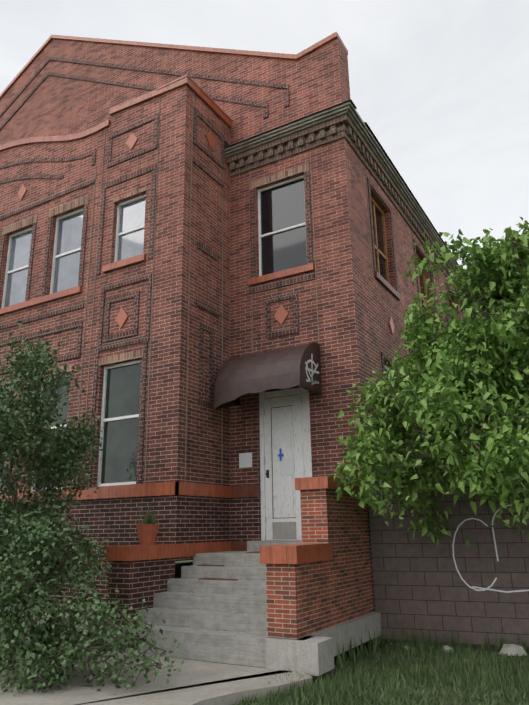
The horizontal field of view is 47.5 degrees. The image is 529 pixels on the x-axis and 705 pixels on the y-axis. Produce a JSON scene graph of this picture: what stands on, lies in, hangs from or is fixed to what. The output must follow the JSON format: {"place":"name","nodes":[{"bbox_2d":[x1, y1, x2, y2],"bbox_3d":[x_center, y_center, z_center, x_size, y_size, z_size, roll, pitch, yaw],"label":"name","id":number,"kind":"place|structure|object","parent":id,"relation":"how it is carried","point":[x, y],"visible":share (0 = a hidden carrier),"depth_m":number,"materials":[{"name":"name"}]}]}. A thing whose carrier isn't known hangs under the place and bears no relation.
{"place":"outdoors","nodes":[
{"label":"outdoors","id":0,"kind":"place"},
{"bbox_2d":[0,652,312,704],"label":"sidewalk","id":1,"kind":"structure","parent":0,"point":[193,682],"depth_m":6.22,"materials":[{"name":"grey concrete"}]},
{"bbox_2d":[97,476,381,675],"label":"stairs","id":2,"kind":"structure","parent":1,"relation":"on","point":[305,605],"depth_m":8.20,"materials":[{"name":"concrete"}]},
{"bbox_2d":[136,505,159,544],"bbox_3d":[-1.794,2.589,9.180,0.416,0.658,0.364,-10,-19,28],"label":"planter","id":3,"kind":"object","parent":2,"relation":"on","point":[147,529],"visible":1,"depth_m":9.02,"materials":[{"name":"orange ceramic"}]},
{"bbox_2d":[0,560,528,704],"bbox_3d":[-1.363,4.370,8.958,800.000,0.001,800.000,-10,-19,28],"label":"ground","id":4,"kind":"structure","parent":0,"point":[371,657],"depth_m":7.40,"materials":[{"name":"green plant"}]},
{"bbox_2d":[0,320,183,696],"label":"bush","id":5,"kind":"object","parent":4,"relation":"on","point":[26,530],"visible":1,"depth_m":7.29,"materials":[{"name":"green plant"}]},
{"bbox_2d":[0,31,506,631],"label":"building","id":6,"kind":"structure","parent":4,"relation":"on","point":[180,225],"depth_m":11.64,"materials":[{"name":"brick"}]},
{"bbox_2d":[214,342,321,409],"bbox_3d":[0.050,0.422,10.581,1.684,1.138,0.845,-10,-19,28],"label":"awning","id":7,"kind":"object","parent":6,"relation":"attached to","point":[281,368],"visible":1,"depth_m":10.30,"materials":[{"name":"brown fabric"}]},
{"bbox_2d":[313,624,527,678],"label":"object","id":8,"kind":"object","parent":4,"relation":"on","point":[509,648],"visible":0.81,"depth_m":8.20,"materials":[{"name":"plant"}]},
{"bbox_2d":[327,217,528,548],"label":"tree","id":9,"kind":"object","parent":4,"relation":"on","point":[457,374],"visible":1,"depth_m":7.65,"materials":[{"name":"green plant"}]},
{"bbox_2d":[368,466,528,646],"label":"block wall","id":10,"kind":"structure","parent":4,"relation":"on","point":[477,588],"depth_m":8.83,"materials":[{"name":"grey"}]},
{"bbox_2d":[0,0,528,268],"label":"sky","id":11,"kind":"structure","parent":0,"point":[442,86],"materials":[{"name":"white"}]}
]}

